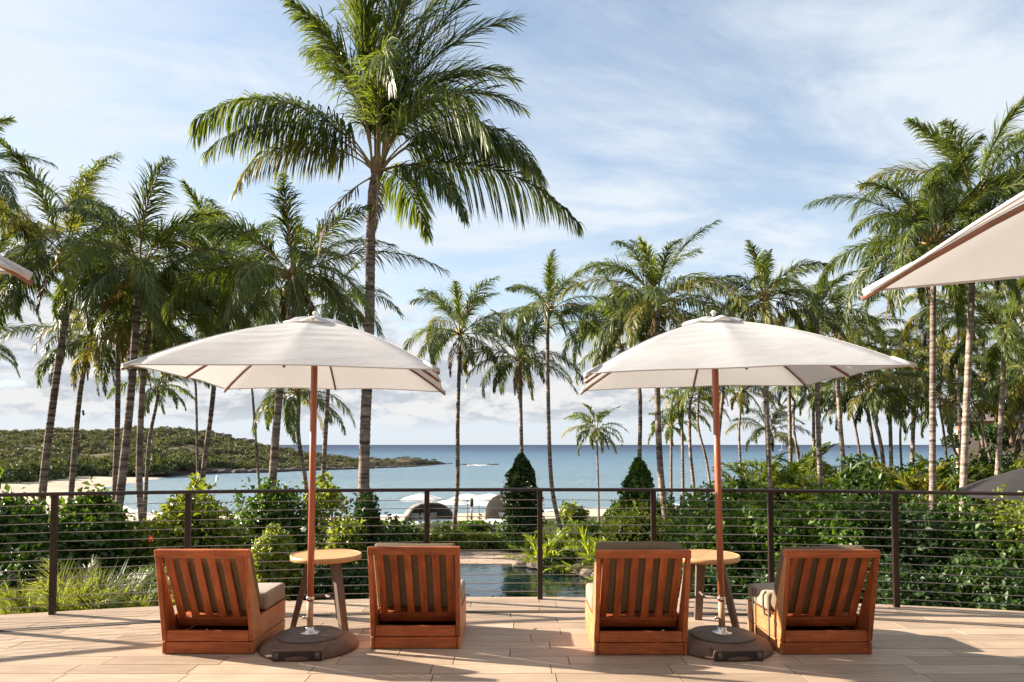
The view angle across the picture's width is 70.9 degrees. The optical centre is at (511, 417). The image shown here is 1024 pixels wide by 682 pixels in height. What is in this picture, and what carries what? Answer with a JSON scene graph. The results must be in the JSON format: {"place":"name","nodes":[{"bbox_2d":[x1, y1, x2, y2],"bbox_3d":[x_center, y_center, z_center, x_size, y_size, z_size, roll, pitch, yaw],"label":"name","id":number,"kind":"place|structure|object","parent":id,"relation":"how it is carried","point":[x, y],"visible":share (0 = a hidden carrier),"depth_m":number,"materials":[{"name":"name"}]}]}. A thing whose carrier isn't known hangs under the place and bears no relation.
{"place":"outdoors","nodes":[
{"label":"outdoors","id":0,"kind":"place"},
{"bbox_2d":[0,431,446,476],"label":"headland","id":1,"kind":"structure","parent":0,"point":[183,471],"depth_m":295.86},
{"bbox_2d":[0,452,268,482],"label":"shoreline trees","id":2,"kind":"object","parent":1,"relation":"on","point":[18,470],"visible":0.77,"depth_m":206.10,"materials":[{"name":"plant"}]},
{"bbox_2d":[0,425,436,481],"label":"headland trees","id":3,"kind":"object","parent":1,"relation":"on","point":[239,450],"visible":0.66,"depth_m":298.67,"materials":[{"name":"plant"}]},
{"bbox_2d":[194,463,452,473],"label":"shore boulders","id":4,"kind":"object","parent":1,"relation":"on","point":[212,470],"visible":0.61,"depth_m":247.34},
{"bbox_2d":[0,476,680,521],"bbox_3d":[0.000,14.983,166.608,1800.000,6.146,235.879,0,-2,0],"label":"beach","id":5,"kind":"structure","parent":0,"point":[59,485],"depth_m":143.07,"materials":[{"name":"sand"}]},
{"bbox_2d":[125,510,679,596],"bbox_3d":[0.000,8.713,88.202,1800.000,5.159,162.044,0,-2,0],"label":"garden ground","id":6,"kind":"structure","parent":0,"point":[544,528],"depth_m":38.61,"materials":[{"name":"soil"}]},
{"bbox_2d":[0,226,67,326],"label":"palm tree","id":7,"kind":"object","parent":6,"relation":"on","point":[8,243],"visible":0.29,"depth_m":21.10,"materials":[{"name":"green plant"}]},
{"bbox_2d":[0,115,70,271],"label":"palm tree","id":8,"kind":"object","parent":6,"relation":"on","point":[12,204],"visible":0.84,"depth_m":17.96,"materials":[{"name":"green plant"}]},
{"bbox_2d":[0,467,83,576],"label":"shrub","id":9,"kind":"object","parent":6,"relation":"on","point":[30,519],"visible":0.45,"depth_m":9.62,"materials":[{"name":"green plant"}]},
{"bbox_2d":[0,541,88,604],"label":"shrub","id":10,"kind":"object","parent":6,"relation":"on","point":[25,557],"visible":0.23,"depth_m":8.77,"materials":[{"name":"green plant"}]},
{"bbox_2d":[0,553,156,614],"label":"feathery plant","id":11,"kind":"object","parent":6,"relation":"on","point":[43,592],"visible":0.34,"depth_m":7.88,"materials":[{"name":"green plant"}]},
{"bbox_2d":[0,274,167,509],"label":"palm tree","id":12,"kind":"object","parent":6,"relation":"on","point":[72,475],"visible":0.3,"depth_m":25.86,"materials":[{"name":"green plant"}]},
{"bbox_2d":[43,476,150,583],"bbox_3d":[-6.224,2.160,10.620,1.646,2.588,1.690,0,-2,0],"label":"shrub","id":13,"kind":"object","parent":6,"relation":"on","point":[115,518],"visible":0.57,"depth_m":10.38,"materials":[{"name":"green plant"}]},
{"bbox_2d":[0,137,203,517],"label":"palm tree","id":14,"kind":"object","parent":6,"relation":"on","point":[16,286],"visible":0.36,"depth_m":19.25,"materials":[{"name":"green plant"}]},
{"bbox_2d":[34,563,173,612],"bbox_3d":[-4.616,2.244,8.115,1.886,1.104,1.708,-2,-3,40],"label":"feathery plant","id":15,"kind":"object","parent":6,"relation":"on","point":[144,577],"visible":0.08,"depth_m":8.31,"materials":[{"name":"green plant"}]},
{"bbox_2d":[31,276,206,511],"bbox_3d":[-13.103,0.316,23.965,5.132,10.510,5.170,0,-2,0],"label":"palm tree","id":16,"kind":"object","parent":6,"relation":"on","point":[98,375],"visible":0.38,"depth_m":23.94,"materials":[{"name":"green plant"}]},
{"bbox_2d":[91,576,175,608],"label":"feathery plant","id":17,"kind":"object","parent":6,"relation":"on","point":[146,603],"visible":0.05,"depth_m":7.95,"materials":[{"name":"green plant"}]},
{"bbox_2d":[2,153,280,513],"bbox_3d":[-8.812,-0.396,17.831,5.855,10.683,5.730,-2,-3,39],"label":"palm tree","id":18,"kind":"object","parent":6,"relation":"on","point":[143,282],"visible":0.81,"depth_m":17.13,"materials":[{"name":"green plant"}]},
{"bbox_2d":[106,345,207,520],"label":"palm tree","id":19,"kind":"object","parent":6,"relation":"on","point":[159,388],"visible":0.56,"depth_m":33.90,"materials":[{"name":"green plant"}]},
{"bbox_2d":[65,249,269,527],"bbox_3d":[-8.987,0.454,18.403,4.939,9.346,4.689,0,-2,0],"label":"palm tree","id":20,"kind":"object","parent":6,"relation":"on","point":[173,335],"visible":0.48,"depth_m":18.27,"materials":[{"name":"green plant"}]},
{"bbox_2d":[133,472,258,576],"bbox_3d":[-4.976,2.220,11.305,1.682,2.713,1.949,-2,-3,37],"label":"shrub","id":21,"kind":"object","parent":6,"relation":"on","point":[216,536],"visible":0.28,"depth_m":10.96,"materials":[{"name":"green plant"}]},
{"bbox_2d":[123,178,324,508],"bbox_3d":[-8.746,-0.666,21.838,5.537,12.322,5.529,1,-3,-31],"label":"palm tree","id":22,"kind":"object","parent":6,"relation":"on","point":[266,313],"visible":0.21,"depth_m":21.79,"materials":[{"name":"green plant"}]},
{"bbox_2d":[214,254,289,487],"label":"palm tree","id":23,"kind":"object","parent":6,"relation":"on","point":[258,322],"visible":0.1,"depth_m":32.91,"materials":[{"name":"green plant"}]},
{"bbox_2d":[225,475,327,600],"bbox_3d":[-4.328,2.450,12.556,2.160,2.881,1.908,0,-2,0],"label":"shrub","id":24,"kind":"object","parent":6,"relation":"on","point":[280,509],"visible":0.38,"depth_m":12.35,"materials":[{"name":"green plant"}]},
{"bbox_2d":[236,388,356,541],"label":"palm tree","id":25,"kind":"object","parent":6,"relation":"on","point":[292,417],"visible":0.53,"depth_m":32.79,"materials":[{"name":"green plant"}]},
{"bbox_2d":[161,172,450,498],"bbox_3d":[-4.701,-0.147,15.749,5.408,9.476,4.975,-2,-3,42],"label":"palm tree","id":26,"kind":"object","parent":6,"relation":"on","point":[297,302],"visible":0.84,"depth_m":15.44,"materials":[{"name":"green plant"}]},
{"bbox_2d":[302,470,353,566],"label":"shrub","id":27,"kind":"object","parent":6,"relation":"on","point":[328,500],"visible":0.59,"depth_m":14.71,"materials":[{"name":"green plant"}]},
{"bbox_2d":[291,561,376,600],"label":"shrub","id":28,"kind":"object","parent":6,"relation":"on","point":[361,585],"visible":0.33,"depth_m":11.89,"materials":[{"name":"green plant"}]},
{"bbox_2d":[324,516,369,578],"bbox_3d":[-3.061,2.749,13.259,0.872,1.813,1.495,0,-2,0],"label":"vine mound","id":29,"kind":"object","parent":6,"relation":"on","point":[345,541],"visible":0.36,"depth_m":13.21,"materials":[{"name":"plant"}]},
{"bbox_2d":[302,242,404,515],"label":"palm tree","id":30,"kind":"object","parent":6,"relation":"on","point":[331,314],"visible":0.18,"depth_m":29.93,"materials":[{"name":"green plant"}]},
{"bbox_2d":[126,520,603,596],"bbox_3d":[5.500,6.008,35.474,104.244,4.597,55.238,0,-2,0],"label":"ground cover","id":31,"kind":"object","parent":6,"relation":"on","point":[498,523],"visible":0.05,"depth_m":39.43,"materials":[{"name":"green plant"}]},
{"bbox_2d":[251,523,301,599],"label":"shrub","id":32,"kind":"object","parent":31,"relation":"on","point":[286,542],"visible":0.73,"depth_m":9.56,"materials":[{"name":"plant"}]},
{"bbox_2d":[350,492,387,579],"bbox_3d":[-2.870,2.726,14.197,1.032,2.713,1.355,0,-2,0],"label":"vine mound","id":33,"kind":"object","parent":6,"relation":"on","point":[367,508],"visible":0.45,"depth_m":13.83,"materials":[{"name":"green plant"}]},
{"bbox_2d":[187,0,586,498],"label":"palm tree","id":34,"kind":"object","parent":6,"relation":"on","point":[381,66],"visible":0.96,"depth_m":15.10,"materials":[{"name":"green plant"}]},
{"bbox_2d":[402,502,452,525],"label":"daybed","id":35,"kind":"object","parent":6,"relation":"on","point":[412,513],"visible":0.56,"depth_m":45.45,"materials":[{"name":"wicker"}]},
{"bbox_2d":[402,275,534,530],"bbox_3d":[-1.933,-0.159,32.883,6.083,12.151,6.365,1,-2,-20],"label":"palm tree","id":36,"kind":"object","parent":6,"relation":"on","point":[435,337],"visible":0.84,"depth_m":32.73,"materials":[{"name":"green plant"}]},
{"bbox_2d":[456,525,499,550],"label":"garden shrub","id":37,"kind":"object","parent":6,"relation":"on","point":[470,546],"visible":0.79,"depth_m":30.33,"materials":[{"name":"green plant"}]},
{"bbox_2d":[460,308,583,452],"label":"palm tree","id":38,"kind":"object","parent":6,"relation":"on","point":[525,363],"visible":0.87,"depth_m":31.96,"materials":[{"name":"green plant"}]},
{"bbox_2d":[500,452,546,537],"bbox_3d":[0.466,3.640,31.626,2.097,4.250,2.171,1,-3,-32],"label":"vine cone","id":39,"kind":"object","parent":6,"relation":"on","point":[520,473],"visible":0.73,"depth_m":31.14,"materials":[{"name":"green plant"}]},
{"bbox_2d":[503,526,580,575],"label":"palm","id":40,"kind":"object","parent":6,"relation":"on","point":[550,545],"visible":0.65,"depth_m":25.80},
{"bbox_2d":[498,249,617,532],"bbox_3d":[2.004,-0.834,30.021,5.231,13.412,5.220,0,-2,0],"label":"palm tree","id":41,"kind":"object","parent":6,"relation":"on","point":[547,308],"visible":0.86,"depth_m":29.79,"materials":[{"name":"green plant"}]},
{"bbox_2d":[530,512,640,572],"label":"palm","id":42,"kind":"object","parent":6,"relation":"on","point":[587,546],"visible":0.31,"depth_m":24.90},
{"bbox_2d":[561,403,629,520],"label":"palm tree","id":43,"kind":"object","parent":6,"relation":"on","point":[596,434],"visible":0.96,"depth_m":61.70,"materials":[{"name":"green plant"}]},
{"bbox_2d":[575,297,670,500],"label":"palm tree","id":44,"kind":"object","parent":6,"relation":"on","point":[621,346],"visible":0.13,"depth_m":36.01,"materials":[{"name":"green plant"}]},
{"bbox_2d":[560,246,704,457],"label":"palm tree","id":45,"kind":"object","parent":6,"relation":"on","point":[608,348],"visible":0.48,"depth_m":28.91,"materials":[{"name":"green plant"}]},
{"bbox_2d":[594,495,672,540],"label":"hedge plant","id":46,"kind":"object","parent":6,"relation":"on","point":[630,525],"visible":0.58,"depth_m":18.96,"materials":[{"name":"green plant"}]},
{"bbox_2d":[617,456,660,523],"bbox_3d":[5.074,3.615,28.615,1.923,4.158,1.942,1,-2,-19],"label":"vine cone","id":47,"kind":"object","parent":6,"relation":"on","point":[639,475],"visible":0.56,"depth_m":28.28,"materials":[{"name":"green plant"}]},
{"bbox_2d":[553,219,750,523],"bbox_3d":[4.945,-0.887,25.917,6.944,13.079,6.503,-1,-2,14],"label":"palm tree","id":48,"kind":"object","parent":6,"relation":"on","point":[645,304],"visible":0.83,"depth_m":25.83,"materials":[{"name":"green plant"}]},
{"bbox_2d":[647,409,697,510],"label":"palm tree","id":49,"kind":"object","parent":6,"relation":"on","point":[669,432],"visible":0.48,"depth_m":54.77,"materials":[{"name":"green plant"}]},
{"bbox_2d":[648,390,725,521],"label":"palm tree","id":50,"kind":"object","parent":6,"relation":"on","point":[681,416],"visible":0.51,"depth_m":49.83,"materials":[{"name":"green plant"}]},
{"bbox_2d":[661,386,733,495],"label":"palm tree","id":51,"kind":"object","parent":6,"relation":"on","point":[675,405],"visible":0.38,"depth_m":47.94,"materials":[{"name":"green plant"}]},
{"bbox_2d":[658,484,742,594],"bbox_3d":[3.081,2.447,11.965,1.704,2.685,2.810,-1,-2,26],"label":"hedge plant","id":52,"kind":"object","parent":6,"relation":"on","point":[693,533],"visible":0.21,"depth_m":11.49,"materials":[{"name":"green plant"}]},
{"bbox_2d":[662,386,738,493],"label":"palm tree","id":53,"kind":"object","parent":6,"relation":"on","point":[688,393],"visible":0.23,"depth_m":43.96,"materials":[{"name":"green plant"}]},
{"bbox_2d":[678,565,748,599],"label":"hedge plant","id":54,"kind":"object","parent":6,"relation":"on","point":[712,587],"visible":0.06,"depth_m":9.31,"materials":[{"name":"green plant"}]},
{"bbox_2d":[713,469,766,519],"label":"bush","id":55,"kind":"object","parent":6,"relation":"on","point":[740,484],"visible":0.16,"depth_m":29.58,"materials":[{"name":"green plant"}]},
{"bbox_2d":[719,386,784,470],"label":"palm tree","id":56,"kind":"object","parent":6,"relation":"on","point":[742,395],"visible":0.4,"depth_m":41.90,"materials":[{"name":"green plant"}]},
{"bbox_2d":[721,451,806,488],"bbox_3d":[11.380,3.654,32.860,4.642,4.222,4.808,0,-2,0],"label":"cycad","id":57,"kind":"object","parent":6,"relation":"on","point":[754,476],"visible":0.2,"depth_m":32.96,"materials":[{"name":"green plant"}]},
{"bbox_2d":[722,479,806,595],"bbox_3d":[4.015,2.351,11.689,1.829,2.732,2.410,-1,-2,27],"label":"hedge plant","id":58,"kind":"object","parent":6,"relation":"on","point":[743,542],"visible":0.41,"depth_m":11.16,"materials":[{"name":"green plant"}]},
{"bbox_2d":[705,239,834,488],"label":"palm tree","id":59,"kind":"object","parent":6,"relation":"on","point":[764,308],"visible":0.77,"depth_m":24.89,"materials":[{"name":"green plant"}]},
{"bbox_2d":[725,401,815,458],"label":"palm tree","id":60,"kind":"object","parent":6,"relation":"on","point":[773,420],"visible":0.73,"depth_m":44.58,"materials":[{"name":"green plant"}]},
{"bbox_2d":[729,441,830,497],"bbox_3d":[11.852,3.375,31.064,5.435,4.642,5.172,0,-2,0],"label":"cycad","id":61,"kind":"object","parent":6,"relation":"on","point":[796,469],"visible":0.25,"depth_m":30.71,"materials":[{"name":"green plant"}]},
{"bbox_2d":[762,467,817,526],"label":"bush","id":62,"kind":"object","parent":6,"relation":"on","point":[778,497],"visible":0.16,"depth_m":28.35,"materials":[{"name":"green plant"}]},
{"bbox_2d":[746,378,853,461],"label":"palm tree","id":63,"kind":"object","parent":6,"relation":"on","point":[795,390],"visible":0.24,"depth_m":40.08,"materials":[{"name":"green plant"}]},
{"bbox_2d":[754,270,888,499],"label":"palm tree","id":64,"kind":"object","parent":6,"relation":"on","point":[817,311],"visible":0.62,"depth_m":26.88,"materials":[{"name":"green plant"}]},
{"bbox_2d":[774,456,874,525],"bbox_3d":[12.038,3.496,26.968,3.834,4.085,4.143,1,-3,-34],"label":"cycad","id":65,"kind":"object","parent":6,"relation":"on","point":[814,479],"visible":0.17,"depth_m":27.09,"materials":[{"name":"green plant"}]},
{"bbox_2d":[781,480,883,574],"bbox_3d":[4.961,2.336,11.292,1.513,2.649,2.789,-1,-2,16],"label":"hedge plant","id":66,"kind":"object","parent":6,"relation":"on","point":[844,528],"visible":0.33,"depth_m":10.84,"materials":[{"name":"green plant"}]},
{"bbox_2d":[824,446,889,522],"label":"bush","id":67,"kind":"object","parent":6,"relation":"on","point":[860,475],"visible":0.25,"depth_m":21.46,"materials":[{"name":"green plant"}]},
{"bbox_2d":[790,285,925,473],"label":"palm tree","id":68,"kind":"object","parent":6,"relation":"on","point":[858,337],"visible":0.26,"depth_m":29.90,"materials":[{"name":"green plant"}]},
{"bbox_2d":[811,369,923,462],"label":"palm tree","id":69,"kind":"object","parent":6,"relation":"on","point":[832,406],"visible":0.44,"depth_m":32.92,"materials":[{"name":"green plant"}]},
{"bbox_2d":[811,309,929,454],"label":"palm tree","id":70,"kind":"object","parent":6,"relation":"on","point":[852,415],"visible":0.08,"depth_m":35.94,"materials":[{"name":"green plant"}]},
{"bbox_2d":[808,327,937,469],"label":"palm tree","id":71,"kind":"object","parent":6,"relation":"on","point":[870,389],"visible":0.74,"depth_m":30.71,"materials":[{"name":"green plant"}]},
{"bbox_2d":[845,483,953,586],"bbox_3d":[5.668,2.303,11.095,1.578,2.578,2.635,0,-2,0],"label":"hedge plant","id":72,"kind":"object","parent":6,"relation":"on","point":[883,521],"visible":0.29,"depth_m":10.38,"materials":[{"name":"green plant"}]},
{"bbox_2d":[859,552,961,607],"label":"hedge plant","id":73,"kind":"object","parent":6,"relation":"on","point":[885,583],"visible":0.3,"depth_m":8.95,"materials":[{"name":"green plant"}]},
{"bbox_2d":[802,134,1023,511],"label":"palm tree","id":74,"kind":"object","parent":6,"relation":"on","point":[956,292],"visible":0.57,"depth_m":18.02,"materials":[{"name":"green plant"}]},
{"bbox_2d":[872,326,987,464],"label":"palm tree","id":75,"kind":"object","parent":6,"relation":"on","point":[912,448],"visible":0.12,"depth_m":37.89,"materials":[{"name":"green plant"}]},
{"bbox_2d":[848,96,1023,526],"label":"palm tree","id":76,"kind":"object","parent":6,"relation":"on","point":[948,149],"visible":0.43,"depth_m":18.45,"materials":[{"name":"green plant"}]},
{"bbox_2d":[871,460,1003,517],"bbox_3d":[12.501,3.311,21.910,3.941,4.067,3.419,0,-2,0],"label":"cycad","id":77,"kind":"object","parent":6,"relation":"on","point":[917,482],"visible":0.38,"depth_m":21.74,"materials":[{"name":"green plant"}]},
{"bbox_2d":[881,318,1019,459],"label":"palm tree","id":78,"kind":"object","parent":6,"relation":"on","point":[924,368],"visible":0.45,"depth_m":33.99,"materials":[{"name":"green plant"}]},
{"bbox_2d":[888,355,1016,466],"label":"palm tree","id":79,"kind":"object","parent":6,"relation":"on","point":[947,412],"visible":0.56,"depth_m":33.59,"materials":[{"name":"green plant"}]},
{"bbox_2d":[893,451,1012,518],"bbox_3d":[14.705,3.266,23.729,3.948,4.296,3.736,-1,-2,20],"label":"cycad","id":80,"kind":"object","parent":6,"relation":"on","point":[956,477],"visible":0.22,"depth_m":23.75,"materials":[{"name":"green plant"}]},
{"bbox_2d":[888,279,1023,462],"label":"palm tree","id":81,"kind":"object","parent":6,"relation":"on","point":[942,308],"visible":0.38,"depth_m":27.05,"materials":[{"name":"green plant"}]},
{"bbox_2d":[900,481,1023,585],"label":"hedge plant","id":82,"kind":"object","parent":6,"relation":"on","point":[975,537],"visible":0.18,"depth_m":10.27,"materials":[{"name":"green plant"}]},
{"bbox_2d":[920,278,1023,516],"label":"palm tree","id":83,"kind":"object","parent":6,"relation":"on","point":[1014,345],"visible":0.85,"depth_m":22.05,"materials":[{"name":"green plant"}]},
{"bbox_2d":[920,551,1023,610],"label":"hedge plant","id":84,"kind":"object","parent":6,"relation":"on","point":[1004,581],"visible":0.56,"depth_m":8.78,"materials":[{"name":"green plant"}]},
{"bbox_2d":[936,336,1023,462],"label":"palm tree","id":85,"kind":"object","parent":6,"relation":"on","point":[979,369],"visible":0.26,"depth_m":35.92,"materials":[{"name":"green plant"}]},
{"bbox_2d":[940,421,1022,461],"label":"broadleaf tree","id":86,"kind":"object","parent":6,"relation":"on","point":[990,429],"visible":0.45,"depth_m":45.19,"materials":[{"name":"green plant"}]},
{"bbox_2d":[950,468,1023,511],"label":"shade tent","id":87,"kind":"object","parent":6,"relation":"on","point":[1012,480],"visible":0.56,"depth_m":16.62,"materials":[{"name":"fabric"}]},
{"bbox_2d":[962,484,1023,579],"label":"hedge plant","id":88,"kind":"object","parent":6,"relation":"on","point":[1015,524],"visible":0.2,"depth_m":10.27,"materials":[{"name":"green plant"}]},
{"bbox_2d":[968,445,1023,472],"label":"bush","id":89,"kind":"object","parent":6,"relation":"on","point":[983,458],"visible":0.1,"depth_m":32.98,"materials":[{"name":"green plant"}]},
{"bbox_2d":[979,343,1023,416],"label":"palm tree","id":90,"kind":"object","parent":6,"relation":"on","point":[1010,394],"visible":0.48,"depth_m":30.68,"materials":[{"name":"green plant"}]},
{"bbox_2d":[460,551,532,564],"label":"pool paving","id":91,"kind":"structure","parent":0,"point":[500,559],"depth_m":28.21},
{"bbox_2d":[0,597,1023,681],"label":"terrace","id":92,"kind":"structure","parent":0,"point":[527,647],"depth_m":5.09,"materials":[{"name":"tile"}]},
{"bbox_2d":[0,255,33,284],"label":"parasol","id":93,"kind":"object","parent":92,"relation":"on","point":[7,266],"visible":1,"depth_m":2.10,"materials":[{"name":"fabric"}]},
{"bbox_2d":[154,549,290,653],"bbox_3d":[-2.164,1.330,5.469,0.692,0.762,0.877,0,-2,1],"label":"lounge chair","id":94,"kind":"object","parent":92,"relation":"on","point":[228,601],"visible":1,"depth_m":5.17,"materials":[{"name":"brown wood"}]},
{"bbox_2d":[121,311,445,661],"bbox_3d":[-1.486,0.454,5.369,1.938,2.505,1.937,0,-2,-4],"label":"parasol","id":95,"kind":"object","parent":92,"relation":"on","point":[304,352],"visible":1,"depth_m":5.06,"materials":[{"name":"fabric"}]},
{"bbox_2d":[290,549,361,630],"bbox_3d":[-1.541,1.431,5.949,0.576,0.596,0.576,0,-2,0],"label":"round table","id":96,"kind":"object","parent":92,"relation":"on","point":[334,558],"visible":0.91,"depth_m":5.84,"materials":[{"name":"brown wood"}]},
{"bbox_2d":[367,543,469,647],"bbox_3d":[-0.698,1.331,5.606,0.692,0.770,0.877,0,-2,0],"label":"lounge chair","id":97,"kind":"object","parent":92,"relation":"on","point":[419,595],"visible":1,"depth_m":5.30,"materials":[{"name":"brown wood"}]},
{"bbox_2d":[0,488,1023,614],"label":"railing","id":98,"kind":"object","parent":92,"relation":"on","point":[187,537],"visible":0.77,"depth_m":6.77,"materials":[{"name":"brown metal"}]},
{"bbox_2d":[0,610,1023,631],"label":"curb","id":99,"kind":"structure","parent":92,"relation":"on","point":[474,611],"depth_m":6.11,"materials":[{"name":"stone"}]},
{"bbox_2d":[585,541,690,654],"bbox_3d":[0.932,1.305,5.443,0.692,0.810,0.877,0,-2,0],"label":"lounge chair","id":100,"kind":"object","parent":92,"relation":"on","point":[632,596],"visible":1,"depth_m":5.13,"materials":[{"name":"brown wood"}]},
{"bbox_2d":[677,549,739,627],"bbox_3d":[1.586,1.431,5.929,0.576,0.596,0.576,0,-2,-12],"label":"round table","id":101,"kind":"object","parent":92,"relation":"on","point":[700,559],"visible":0.66,"depth_m":5.86,"materials":[{"name":"brown wood"}]},
{"bbox_2d":[580,310,917,661],"bbox_3d":[1.518,0.453,5.337,1.991,2.504,1.991,0,-2,5],"label":"parasol","id":102,"kind":"object","parent":92,"relation":"on","point":[716,352],"visible":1,"depth_m":4.97,"materials":[{"name":"fabric"}]},
{"bbox_2d":[747,545,879,653],"bbox_3d":[2.238,1.324,5.458,0.730,0.773,0.877,0,-2,-1],"label":"lounge chair","id":103,"kind":"object","parent":92,"relation":"on","point":[807,601],"visible":0.97,"depth_m":5.16,"materials":[{"name":"brown wood"}]},
{"bbox_2d":[861,191,1023,300],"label":"parasol","id":104,"kind":"object","parent":92,"relation":"on","point":[989,246],"visible":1,"depth_m":2.28,"materials":[{"name":"fabric"}]},
{"bbox_2d":[0,0,1023,444],"label":"sky","id":105,"kind":"structure","parent":0,"point":[656,121],"materials":[{"name":"blue"}]},
{"bbox_2d":[460,564,592,597],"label":"pool","id":106,"kind":"structure","parent":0,"point":[515,582],"depth_m":23.11,"materials":[{"name":"blue liquid"}]},
{"bbox_2d":[102,445,955,516],"bbox_3d":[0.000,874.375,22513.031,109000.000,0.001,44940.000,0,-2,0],"label":"sea","id":107,"kind":"structure","parent":0,"point":[571,468],"depth_m":254.60,"materials":[{"name":"liquid"}]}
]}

